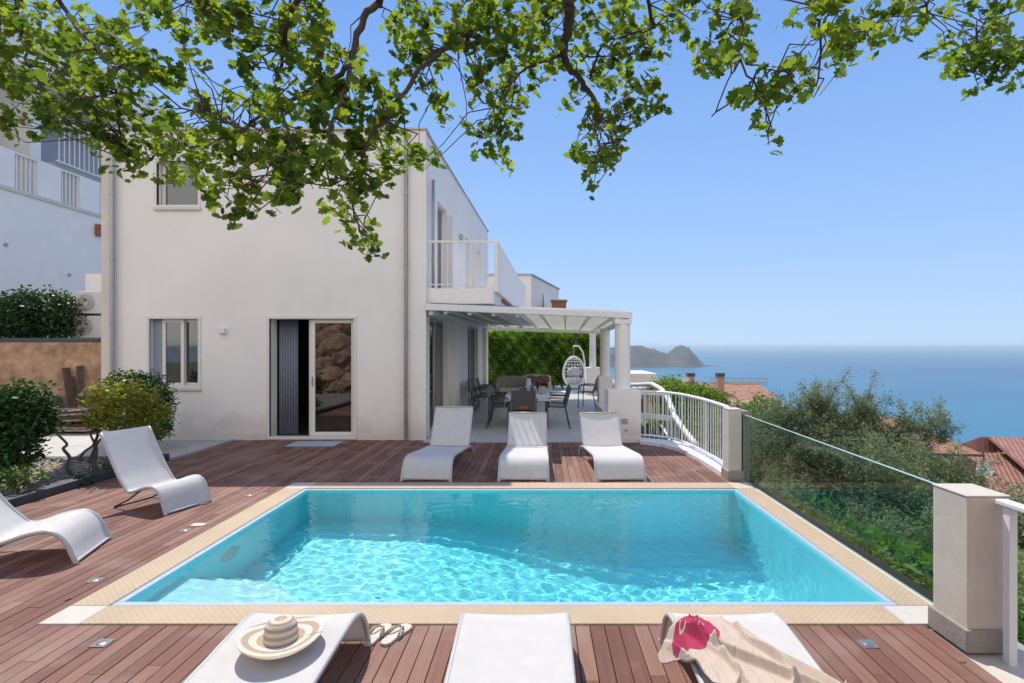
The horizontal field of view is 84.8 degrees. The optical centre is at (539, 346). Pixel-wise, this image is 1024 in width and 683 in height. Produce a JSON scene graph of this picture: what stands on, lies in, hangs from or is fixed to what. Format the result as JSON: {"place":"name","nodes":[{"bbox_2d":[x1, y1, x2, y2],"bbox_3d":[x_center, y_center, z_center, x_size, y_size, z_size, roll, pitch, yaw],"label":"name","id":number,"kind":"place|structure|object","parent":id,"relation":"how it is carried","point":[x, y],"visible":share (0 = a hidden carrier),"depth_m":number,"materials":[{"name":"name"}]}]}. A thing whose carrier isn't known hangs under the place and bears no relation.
{"place":"outdoors","nodes":[
{"label":"outdoors","id":0,"kind":"place"},
{"bbox_2d":[0,457,111,496],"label":"garden bed","id":1,"kind":"object","parent":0,"point":[73,471],"visible":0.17,"depth_m":7.96,"materials":[{"name":"gravel"}]},
{"bbox_2d":[0,463,49,495],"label":"ground bush","id":2,"kind":"object","parent":1,"relation":"on","point":[5,472],"visible":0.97,"depth_m":6.40,"materials":[{"name":"green plant"}]},
{"bbox_2d":[0,377,70,493],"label":"laurel bush","id":3,"kind":"object","parent":1,"relation":"on","point":[23,410],"visible":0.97,"depth_m":6.86,"materials":[{"name":"green plant"}]},
{"bbox_2d":[4,453,168,507],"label":"garden kerb","id":4,"kind":"structure","parent":1,"relation":"on","point":[36,494],"depth_m":6.77,"materials":[{"name":"concrete"}]},
{"bbox_2d":[72,458,115,485],"bbox_3d":[-5.830,1.618,7.446,0.370,0.290,0.945,0,0,-4],"label":"ground bush","id":5,"kind":"object","parent":1,"relation":"on","point":[93,475],"visible":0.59,"depth_m":7.39,"materials":[{"name":"green plant"}]},
{"bbox_2d":[53,372,179,476],"bbox_3d":[-5.971,1.060,7.799,1.778,1.421,0.769,0,0,0],"label":"twisted bush","id":6,"kind":"object","parent":1,"relation":"on","point":[104,409],"visible":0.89,"depth_m":7.72,"materials":[{"name":"green plant"}]},
{"bbox_2d":[90,366,180,441],"bbox_3d":[-6.836,1.036,9.495,1.396,1.437,0.922,0,0,0],"label":"box bush","id":7,"kind":"object","parent":1,"relation":"in","point":[167,425],"visible":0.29,"depth_m":9.43,"materials":[{"name":"green plant"}]},
{"bbox_2d":[20,429,226,457],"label":"paving","id":8,"kind":"structure","parent":0,"point":[79,443],"depth_m":10.07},
{"bbox_2d":[46,429,91,431],"bbox_3d":[-9.975,1.688,11.362,1.865,0.059,0.140,0,0,7],"label":"plank","id":9,"kind":"object","parent":8,"relation":"on","point":[75,430],"visible":0.36,"depth_m":11.24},
{"bbox_2d":[45,427,99,428],"bbox_3d":[-9.761,1.643,11.383,1.833,0.037,0.140,0,0,-3],"label":"plank","id":10,"kind":"object","parent":9,"relation":"on","point":[71,428],"visible":0.21,"depth_m":11.33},
{"bbox_2d":[169,439,234,459],"bbox_3d":[-5.768,1.840,9.615,0.065,0.220,1.830,0,0,0],"label":"paving edge","id":11,"kind":"object","parent":8,"relation":"attached to","point":[196,450],"visible":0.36,"depth_m":9.46,"materials":[{"name":"concrete"}]},
{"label":"plank","id":12,"kind":"object","parent":8,"relation":"on","visible":0},
{"bbox_2d":[54,395,67,422],"bbox_3d":[-10.353,1.382,12.115,0.609,0.643,0.130,0,0,35],"label":"leaning board","id":13,"kind":"object","parent":12,"relation":"on","point":[60,401],"visible":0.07,"depth_m":12.19,"materials":[{"name":"brown wood"}]},
{"bbox_2d":[68,376,77,422],"bbox_3d":[-10.071,1.174,12.115,0.575,1.051,0.130,0,0,38],"label":"leaning board","id":14,"kind":"object","parent":12,"relation":"on","point":[72,388],"visible":0.57,"depth_m":12.16,"materials":[{"name":"brown wood"}]},
{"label":"plank","id":15,"kind":"object","parent":12,"relation":"on","visible":0},
{"bbox_2d":[62,368,72,422],"bbox_3d":[-10.168,1.075,12.115,0.596,1.246,0.130,0,0,36],"label":"leaning board","id":16,"kind":"object","parent":15,"relation":"on","point":[66,373],"visible":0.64,"depth_m":12.15,"materials":[{"name":"brown wood"}]},
{"bbox_2d":[76,366,85,422],"bbox_3d":[-9.929,1.053,12.115,0.130,1.287,0.494,0,0,-44],"label":"leaning board","id":17,"kind":"object","parent":15,"relation":"on","point":[80,378],"visible":0.5,"depth_m":12.16,"materials":[{"name":"brown wood"}]},
{"bbox_2d":[423,388,596,442],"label":"terrace","id":18,"kind":"structure","parent":0,"point":[496,430],"depth_m":13.06,"materials":[{"name":"tile"}]},
{"bbox_2d":[467,380,488,415],"bbox_3d":[-1.570,1.303,14.450,0.566,0.876,0.567,0,0,0],"label":"dining chair","id":19,"kind":"object","parent":18,"relation":"on","point":[472,394],"visible":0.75,"depth_m":14.24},
{"bbox_2d":[471,379,493,409],"bbox_3d":[-1.550,1.303,15.150,0.566,0.876,0.567,0,0,0],"label":"dining chair","id":20,"kind":"object","parent":18,"relation":"on","point":[474,385],"visible":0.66,"depth_m":14.99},
{"bbox_2d":[475,377,496,409],"bbox_3d":[-1.520,1.303,15.850,0.566,0.876,0.567,0,0,0],"label":"dining chair","id":21,"kind":"object","parent":18,"relation":"on","point":[478,384],"visible":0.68,"depth_m":15.68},
{"bbox_2d":[487,384,506,422],"bbox_3d":[-0.910,1.303,12.950,0.566,0.876,0.567,0,0,0],"label":"dining chair","id":22,"kind":"object","parent":18,"relation":"on","point":[496,393],"visible":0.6,"depth_m":12.84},
{"bbox_2d":[485,386,510,428],"bbox_3d":[-0.890,1.303,12.150,0.566,0.876,0.567,0,0,0],"label":"dining chair","id":23,"kind":"object","parent":18,"relation":"on","point":[490,401],"visible":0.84,"depth_m":11.93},
{"bbox_2d":[494,376,526,401],"bbox_3d":[-0.880,1.287,17.340,1.061,0.765,0.880,0,0,0],"label":"wicker armchair","id":24,"kind":"object","parent":18,"relation":"on","point":[504,383],"visible":0.47,"depth_m":17.66,"materials":[{"name":"wicker"}]},
{"bbox_2d":[510,390,537,411],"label":"dining chair","id":25,"kind":"object","parent":18,"relation":"on","point":[523,398],"visible":0.82,"depth_m":11.20,"materials":[{"name":"fabric"}]},
{"bbox_2d":[517,406,529,409],"bbox_3d":[-0.330,1.212,11.400,0.400,0.125,0.400,0,0,0],"label":"seat cushion","id":26,"kind":"object","parent":25,"relation":"on","point":[523,408],"visible":0.48,"depth_m":11.23,"materials":[{"name":"fabric"}]},
{"bbox_2d":[507,401,547,427],"bbox_3d":[-0.260,1.371,12.825,0.920,0.733,1.850,0,0,0],"label":"dining table","id":27,"kind":"object","parent":18,"relation":"on","point":[508,405],"visible":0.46,"depth_m":11.95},
{"bbox_2d":[504,388,550,408],"bbox_3d":[-0.260,1.180,12.825,0.992,0.357,1.890,0,0,0],"label":"tablecloth","id":28,"kind":"object","parent":27,"relation":"on","point":[545,395],"visible":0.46,"depth_m":11.90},
{"bbox_2d":[526,378,530,389],"bbox_3d":[-0.270,0.869,13.100,0.170,0.260,0.170,0,0,0],"label":"jug","id":29,"kind":"object","parent":28,"relation":"on","point":[528,382],"visible":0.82,"depth_m":13.04,"materials":[{"name":"clear glass"}]},
{"bbox_2d":[524,374,550,391],"bbox_3d":[-0.120,1.287,18.240,0.988,0.765,0.880,0,0,0],"label":"wicker armchair","id":30,"kind":"object","parent":18,"relation":"on","point":[548,385],"visible":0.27,"depth_m":18.01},
{"bbox_2d":[526,375,536,384],"bbox_3d":[-0.280,1.090,18.300,0.400,0.340,0.180,0,0,0],"label":"pillow","id":31,"kind":"object","parent":30,"relation":"on","point":[533,378],"visible":0.51,"depth_m":18.22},
{"bbox_2d":[539,375,549,385],"bbox_3d":[0.120,1.090,18.300,0.400,0.340,0.180,0,0,0],"label":"pillow","id":32,"kind":"object","parent":30,"relation":"on","point":[544,380],"visible":0.78,"depth_m":18.22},
{"bbox_2d":[488,325,599,387],"bbox_3d":[0.100,0.235,23.650,5.120,3.036,1.236,0,0,0],"label":"hedge","id":33,"kind":"object","parent":18,"relation":"on","point":[537,353],"visible":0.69,"depth_m":23.30,"materials":[{"name":"green plant"}]},
{"bbox_2d":[545,386,571,428],"bbox_3d":[0.390,1.303,12.150,0.566,0.876,0.567,0,0,0],"label":"dining chair","id":34,"kind":"object","parent":18,"relation":"on","point":[564,405],"visible":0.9,"depth_m":11.91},
{"bbox_2d":[548,384,570,413],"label":"dining chair","id":35,"kind":"object","parent":18,"relation":"on","point":[558,393],"visible":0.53,"depth_m":12.83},
{"bbox_2d":[561,345,585,392],"bbox_3d":[1.300,0.829,21.600,1.000,1.818,1.000,0,0,0],"label":"hanging egg chair","id":36,"kind":"object","parent":18,"relation":"on","point":[572,381],"visible":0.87,"depth_m":21.54,"materials":[{"name":"wicker"}]},
{"bbox_2d":[566,366,581,376],"bbox_3d":[1.320,0.990,21.700,0.600,0.480,0.591,0,0,0],"label":"pillow","id":37,"kind":"object","parent":36,"relation":"in","point":[574,371],"visible":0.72,"depth_m":21.49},
{"bbox_2d":[567,377,580,383],"bbox_3d":[1.300,1.280,21.600,0.560,0.260,0.560,0,0,0],"label":"seat cushion","id":38,"kind":"object","parent":36,"relation":"in","point":[574,378],"visible":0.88,"depth_m":21.39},
{"bbox_2d":[578,378,596,408],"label":"dining chair","id":39,"kind":"object","parent":18,"relation":"on","point":[594,388],"visible":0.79,"depth_m":15.92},
{"bbox_2d":[585,334,599,394],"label":"column","id":40,"kind":"structure","parent":18,"relation":"on","point":[592,371],"depth_m":20.48,"materials":[{"name":"paint"}]},
{"bbox_2d":[596,403,604,411],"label":"wall","id":41,"kind":"structure","parent":18,"relation":"on","point":[600,407],"depth_m":13.79,"materials":[{"name":"paint"}]},
{"bbox_2d":[597,328,612,402],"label":"column","id":42,"kind":"structure","parent":18,"relation":"on","point":[604,379],"depth_m":14.62,"materials":[{"name":"paint"}]},
{"bbox_2d":[605,319,641,442],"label":"column","id":43,"kind":"structure","parent":18,"relation":"on","point":[622,398],"depth_m":10.22,"materials":[{"name":"paint"}]},
{"bbox_2d":[6,0,1023,347],"label":"sky","id":44,"kind":"structure","parent":0,"point":[890,214],"materials":[{"name":"blue"}]},
{"bbox_2d":[571,345,713,367],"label":"headland","id":45,"kind":"structure","parent":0,"point":[641,356],"depth_m":2028.02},
{"bbox_2d":[559,348,1023,443],"bbox_3d":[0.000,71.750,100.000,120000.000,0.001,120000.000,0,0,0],"label":"sea","id":46,"kind":"structure","parent":0,"point":[982,389],"depth_m":1409.85,"materials":[{"name":"liquid"}]},
{"bbox_2d":[638,422,1023,611],"bbox_3d":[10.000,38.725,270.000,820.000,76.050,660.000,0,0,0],"label":"terrain","id":47,"kind":"structure","parent":0,"point":[642,426],"depth_m":14.93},
{"bbox_2d":[0,342,100,422],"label":"stone wall","id":48,"kind":"structure","parent":47,"relation":"on","point":[44,362],"depth_m":12.36,"materials":[{"name":"stone"}]},
{"bbox_2d":[0,338,100,341],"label":"wall capping","id":49,"kind":"object","parent":48,"relation":"on","point":[50,339],"depth_m":12.34,"materials":[{"name":"concrete"}]},
{"bbox_2d":[0,282,92,337],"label":"hedge","id":50,"kind":"object","parent":49,"relation":"on","point":[25,314],"visible":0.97,"depth_m":12.78,"materials":[{"name":"green plant"}]},
{"bbox_2d":[85,274,100,315],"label":"equipment wall","id":51,"kind":"structure","parent":47,"relation":"on","point":[92,282],"depth_m":13.36,"materials":[{"name":"paint"}]},
{"bbox_2d":[74,316,100,337],"bbox_3d":[-10.536,-0.446,13.208,0.720,0.570,0.305,0,0,0],"label":"air conditioner","id":52,"kind":"object","parent":51,"relation":"attached to","point":[92,327],"visible":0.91,"depth_m":13.07,"materials":[{"name":"metal"}]},
{"bbox_2d":[76,292,100,315],"bbox_3d":[-10.489,-1.012,13.208,0.720,0.570,0.305,0,0,0],"label":"air conditioner","id":53,"kind":"object","parent":52,"relation":"on","point":[92,304],"visible":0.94,"depth_m":13.07,"materials":[{"name":"grey metal"}]},
{"bbox_2d":[0,7,186,337],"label":"apartment building","id":54,"kind":"structure","parent":47,"relation":"on","point":[50,205],"depth_m":19.51,"materials":[{"name":"beige paint"}]},
{"bbox_2d":[95,224,100,236],"bbox_3d":[-16.895,-4.475,21.475,0.190,0.450,0.250,0,0,0],"label":"wall lantern","id":55,"kind":"object","parent":54,"relation":"attached to","point":[97,229],"depth_m":21.35,"materials":[{"name":"red brick"}]},
{"bbox_2d":[101,127,524,439],"bbox_3d":[-4.375,-1.028,15.153,7.750,6.155,9.522,0,0,0],"label":"villa","id":56,"kind":"object","parent":47,"relation":"on","point":[302,324],"visible":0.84,"depth_m":10.54,"materials":[{"name":"paint"}]},
{"bbox_2d":[146,316,201,390],"bbox_3d":[-6.885,0.120,10.615,1.030,1.400,0.250,0,0,0],"label":"window","id":57,"kind":"structure","parent":56,"relation":"in","point":[176,339],"depth_m":10.65,"materials":[{"name":"white glass"}]},
{"bbox_2d":[153,158,201,209],"bbox_3d":[-6.815,-3.060,10.600,0.890,0.980,0.220,0,0,0],"label":"window","id":58,"kind":"structure","parent":56,"relation":"in","point":[188,197],"depth_m":10.68,"materials":[{"name":"white glass"}]},
{"bbox_2d":[266,316,356,438],"bbox_3d":[-4.295,0.578,10.620,1.690,2.315,0.200,0,0,0],"label":"sliding door","id":59,"kind":"structure","parent":56,"relation":"in","point":[332,339],"depth_m":10.63,"materials":[{"name":"white glass"}]},
{"bbox_2d":[430,318,442,429],"bbox_3d":[-2.250,0.555,11.824,0.050,2.290,1.740,0,0,2],"label":"glass door","id":60,"kind":"structure","parent":56,"relation":"in","point":[436,326],"depth_m":12.00,"materials":[{"name":"white glass"}]},
{"bbox_2d":[437,206,441,287],"bbox_3d":[-2.240,-2.085,12.104,0.050,1.910,0.900,0,0,2],"label":"balcony door","id":61,"kind":"structure","parent":56,"relation":"in","point":[439,213],"depth_m":12.40,"materials":[{"name":"glass"}]},
{"bbox_2d":[468,327,474,405],"bbox_3d":[-2.085,0.555,16.421,0.050,2.290,1.880,0,0,2],"label":"glass door","id":62,"kind":"structure","parent":56,"relation":"in","point":[471,331],"depth_m":16.88,"materials":[{"name":"grey glass"}]},
{"bbox_2d":[426,302,631,333],"bbox_3d":[0.035,-0.645,15.230,4.329,0.385,9.620,0,0,0],"label":"pergola","id":63,"kind":"object","parent":56,"relation":"attached to","point":[552,319],"visible":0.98,"depth_m":12.00,"materials":[{"name":"white paint"}]},
{"bbox_2d":[0,0,1023,262],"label":"oak tree","id":64,"kind":"object","parent":47,"relation":"on","point":[286,160],"visible":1,"depth_m":2.97,"materials":[{"name":"green plant"}]},
{"bbox_2d":[488,274,566,390],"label":"neighbour house","id":65,"kind":"structure","parent":47,"relation":"on","point":[540,292],"depth_m":25.99,"materials":[{"name":"paint"}]},
{"bbox_2d":[613,370,672,434],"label":"terraced house","id":66,"kind":"structure","parent":47,"relation":"on","point":[638,376],"depth_m":31.50,"materials":[{"name":"roof tile"},{"name":"concrete"},{"name":"cream plaster"}]},
{"bbox_2d":[630,382,699,446],"bbox_3d":[2.703,1.750,12.952,0.351,1.755,6.152,0,0,-1],"label":"stair railing","id":67,"kind":"object","parent":47,"relation":"on","point":[654,385],"visible":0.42,"depth_m":11.48,"materials":[{"name":"metal"}]},
{"bbox_2d":[639,393,674,443],"bbox_3d":[2.366,1.433,11.151,0.727,1.035,0.280,0,0,25],"label":"landing railing","id":68,"kind":"object","parent":67,"relation":"attached to","point":[648,416],"visible":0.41,"depth_m":11.19,"materials":[{"name":"metal"}]},
{"bbox_2d":[641,373,714,448],"bbox_3d":[3.182,1.668,13.457,1.702,2.040,3.284,0,0,0],"label":"garden shrub","id":69,"kind":"object","parent":47,"relation":"on","point":[678,385],"visible":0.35,"depth_m":13.24,"materials":[{"name":"green plant"}]},
{"bbox_2d":[675,377,733,457],"bbox_3d":[4.018,2.177,13.411,1.832,2.735,4.455,0,0,17],"label":"garden shrub","id":70,"kind":"object","parent":47,"relation":"on","point":[714,395],"visible":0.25,"depth_m":13.43,"materials":[{"name":"green plant"}]},
{"bbox_2d":[681,373,787,409],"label":"tiled house","id":71,"kind":"structure","parent":47,"relation":"on","point":[743,389],"depth_m":36.84,"materials":[{"name":"beige paint"}]},
{"bbox_2d":[552,447,932,681],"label":"deck base","id":72,"kind":"object","parent":47,"relation":"on","point":[919,589],"visible":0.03,"depth_m":4.95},
{"bbox_2d":[0,440,1001,682],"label":"wooden deck","id":73,"kind":"structure","parent":72,"relation":"on","point":[42,577],"depth_m":3.53,"materials":[{"name":"wood"}]},
{"bbox_2d":[0,493,111,564],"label":"pool chair","id":74,"kind":"object","parent":73,"relation":"on","point":[79,534],"visible":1,"depth_m":4.75,"materials":[{"name":"fabric"}]},
{"bbox_2d":[84,577,105,582],"bbox_3d":[-3.335,1.745,4.197,0.092,0.007,0.092,0,0,0],"label":"deck plate","id":75,"kind":"object","parent":73,"relation":"on","point":[95,579],"visible":1,"depth_m":4.18,"materials":[{"name":"metal"}]},
{"bbox_2d":[89,639,114,646],"bbox_3d":[-2.584,1.745,3.304,0.092,0.007,0.092,0,0,0],"label":"deck plate","id":76,"kind":"object","parent":73,"relation":"on","point":[101,642],"visible":1,"depth_m":3.30,"materials":[{"name":"metal"}]},
{"bbox_2d":[99,426,211,515],"bbox_3d":[-4.248,1.339,6.203,0.968,0.828,0.578,0,0,17],"label":"pool chair","id":77,"kind":"object","parent":73,"relation":"on","point":[137,460],"visible":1,"depth_m":6.21,"materials":[{"name":"fabric"}]},
{"bbox_2d":[189,523,207,526],"bbox_3d":[-3.352,1.744,5.496,0.130,0.008,0.090,0,0,0],"label":"loose tile","id":78,"kind":"object","parent":73,"relation":"on","point":[197,524],"visible":1,"depth_m":5.49,"materials":[{"name":"stone"}]},
{"bbox_2d":[183,612,371,682],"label":"sun lounger","id":79,"kind":"object","parent":73,"relation":"on","point":[226,660],"visible":0.71,"depth_m":2.70,"materials":[{"name":"fabric"}]},
{"bbox_2d":[235,614,323,659],"bbox_3d":[-1.290,1.402,2.790,0.404,0.100,0.404,0,0,0],"label":"sun hat","id":80,"kind":"object","parent":79,"relation":"on","point":[280,636],"visible":1,"depth_m":2.74,"materials":[{"name":"wicker"}]},
{"bbox_2d":[285,441,343,446],"bbox_3d":[-4.050,1.742,10.080,0.860,0.012,0.500,0,0,0],"label":"door mat","id":81,"kind":"object","parent":73,"relation":"on","point":[314,443],"depth_m":9.97,"materials":[{"name":"fabric"}]},
{"bbox_2d":[363,623,391,646],"bbox_3d":[-0.984,1.725,3.389,0.090,0.049,0.258,0,0,14],"label":"flip flop","id":82,"kind":"object","parent":73,"relation":"on","point":[379,632],"visible":0.9,"depth_m":3.38},
{"bbox_2d":[380,623,411,646],"bbox_3d":[-0.871,1.725,3.389,0.090,0.049,0.258,0,0,22],"label":"flip flop","id":83,"kind":"object","parent":73,"relation":"on","point":[397,632],"visible":1,"depth_m":3.38},
{"bbox_2d":[400,406,474,481],"bbox_3d":[-1.444,1.361,8.227,0.724,0.784,1.921,0,0,3],"label":"sun lounger","id":84,"kind":"object","parent":73,"relation":"on","point":[450,437],"visible":1,"depth_m":8.57,"materials":[{"name":"fabric"}]},
{"bbox_2d":[38,483,930,633],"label":"swimming pool","id":85,"kind":"structure","parent":73,"relation":"in","point":[582,554],"depth_m":4.58,"materials":[{"name":"liquid"}]},
{"bbox_2d":[744,482,932,604],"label":"pool side wall","id":86,"kind":"structure","parent":85,"relation":"attached to","point":[876,567],"depth_m":4.80,"materials":[{"name":"beige paint"}]},
{"bbox_2d":[746,415,933,483],"bbox_3d":[2.681,1.317,5.415,0.012,0.866,3.820,0,0,0],"label":"glass fence","id":87,"kind":"object","parent":86,"relation":"on","point":[849,452],"visible":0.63,"depth_m":4.76,"materials":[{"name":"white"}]},
{"bbox_2d":[444,612,575,682],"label":"sun lounger","id":88,"kind":"object","parent":73,"relation":"on","point":[491,648],"visible":1,"depth_m":2.77,"materials":[{"name":"fabric"}]},
{"bbox_2d":[63,449,965,682],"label":"fallen leaves","id":89,"kind":"object","parent":73,"relation":"on","point":[962,660],"visible":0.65,"depth_m":3.87,"materials":[{"name":"green plant"}]},
{"bbox_2d":[497,412,549,481],"bbox_3d":[-0.207,1.411,8.247,0.724,0.684,1.959,0,0,1],"label":"sun lounger","id":90,"kind":"object","parent":73,"relation":"on","point":[525,454],"visible":1,"depth_m":8.17,"materials":[{"name":"fabric"}]},
{"bbox_2d":[578,412,646,481],"bbox_3d":[1.008,1.411,8.246,0.724,0.684,1.959,0,0,-3],"label":"sun lounger","id":91,"kind":"object","parent":73,"relation":"on","point":[614,458],"visible":1,"depth_m":8.18,"materials":[{"name":"fabric"}]},
{"bbox_2d":[640,437,743,482],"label":"curved kerb","id":92,"kind":"structure","parent":73,"relation":"on","point":[709,461],"depth_m":9.17,"materials":[{"name":"white paint"}]},
{"bbox_2d":[641,390,729,463],"bbox_3d":[2.407,1.250,9.051,0.461,0.900,2.966,0,0,-14],"label":"railing","id":93,"kind":"object","parent":92,"relation":"on","point":[715,403],"visible":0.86,"depth_m":9.13,"materials":[{"name":"metal"}]},
{"bbox_2d":[721,407,748,480],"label":"pillar","id":94,"kind":"structure","parent":73,"relation":"on","point":[735,467],"depth_m":7.33,"materials":[{"name":"paint"}]},
{"bbox_2d":[659,612,822,682],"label":"sun lounger","id":95,"kind":"object","parent":73,"relation":"on","point":[773,629],"visible":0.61,"depth_m":2.94,"materials":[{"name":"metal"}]},
{"bbox_2d":[658,613,846,682],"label":"beach towel","id":96,"kind":"object","parent":95,"relation":"on","point":[720,649],"visible":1,"depth_m":2.64,"materials":[{"name":"fabric"}]},
{"bbox_2d":[857,640,879,647],"bbox_3d":[1.931,1.745,3.296,0.092,0.007,0.092,0,0,0],"label":"deck plate","id":97,"kind":"object","parent":73,"relation":"on","point":[867,643],"visible":1,"depth_m":3.29,"materials":[{"name":"metal"}]},
{"bbox_2d":[736,391,783,412],"bbox_3d":[8.691,3.309,23.991,3.285,3.083,3.119,0,0,0],"label":"slope tree","id":98,"kind":"object","parent":47,"relation":"on","point":[750,404],"visible":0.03,"depth_m":23.26,"materials":[{"name":"green plant"}]},
{"bbox_2d":[736,405,786,456],"bbox_3d":[7.567,3.201,18.919,3.433,2.604,2.321,0,0,-43],"label":"slope tree","id":99,"kind":"object","parent":47,"relation":"on","point":[747,407],"visible":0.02,"depth_m":18.47,"materials":[{"name":"green plant"}]},
{"bbox_2d":[707,366,898,527],"bbox_3d":[4.191,1.992,8.984,2.849,3.354,3.484,0,0,24],"label":"olive tree","id":100,"kind":"object","parent":47,"relation":"on","point":[770,443],"visible":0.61,"depth_m":9.24,"materials":[{"name":"green plant"}]},
{"bbox_2d":[742,455,932,583],"bbox_3d":[3.390,2.386,6.763,1.703,1.896,3.160,0,0,-23],"label":"olive tree","id":101,"kind":"object","parent":47,"relation":"on","point":[766,479],"visible":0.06,"depth_m":7.31,"materials":[{"name":"green plant"}]},
{"bbox_2d":[763,480,1023,644],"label":"verge grass","id":102,"kind":"structure","parent":47,"relation":"on","point":[872,544],"depth_m":5.29,"materials":[{"name":"green plant"}]},
{"bbox_2d":[838,416,984,477],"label":"tiled cottage","id":103,"kind":"structure","parent":47,"relation":"on","point":[971,452],"depth_m":28.11,"materials":[{"name":"tile"}]},
{"bbox_2d":[876,435,953,486],"bbox_3d":[15.478,5.087,23.796,2.635,2.941,3.616,0,0,-26],"label":"slope tree","id":104,"kind":"object","parent":47,"relation":"on","point":[946,456],"visible":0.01,"depth_m":23.04,"materials":[{"name":"green plant"}]},
{"bbox_2d":[810,388,1023,585],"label":"olive tree","id":105,"kind":"object","parent":47,"relation":"on","point":[898,492],"visible":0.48,"depth_m":8.14,"materials":[{"name":"green plant"}]},
{"bbox_2d":[928,628,1023,682],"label":"stone strip","id":106,"kind":"object","parent":47,"relation":"on","point":[995,666],"depth_m":3.13,"materials":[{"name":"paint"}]},
{"bbox_2d":[928,483,1010,652],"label":"pillar","id":107,"kind":"structure","parent":106,"relation":"on","point":[965,611],"depth_m":3.22,"materials":[{"name":"paint"}]},
{"bbox_2d":[995,499,1023,665],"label":"railing","id":108,"kind":"object","parent":106,"relation":"on","point":[1011,508],"visible":1,"depth_m":3.11,"materials":[{"name":"metal"}]},
{"bbox_2d":[948,437,1023,524],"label":"red roofed house","id":109,"kind":"structure","parent":47,"relation":"on","point":[1010,450],"depth_m":28.04,"materials":[{"name":"tile"}]},
{"bbox_2d":[991,472,1023,557],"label":"slope tree","id":110,"kind":"object","parent":47,"relation":"on","point":[1020,525],"visible":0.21,"depth_m":13.84,"materials":[{"name":"green plant"}]},
{"bbox_2d":[1017,538,1023,644],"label":"oleander shrub","id":111,"kind":"object","parent":47,"relation":"on","point":[1020,601],"visible":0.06,"depth_m":4.51,"materials":[{"name":"green plant"}]},
{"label":"plank","id":112,"kind":"object","parent":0,"visible":0},
{"bbox_2d":[57,423,99,425],"bbox_3d":[-9.762,1.622,11.699,1.350,0.072,0.140,0,0,10],"label":"plank","id":113,"kind":"object","parent":112,"relation":"on","point":[75,424],"visible":0.29,"depth_m":11.63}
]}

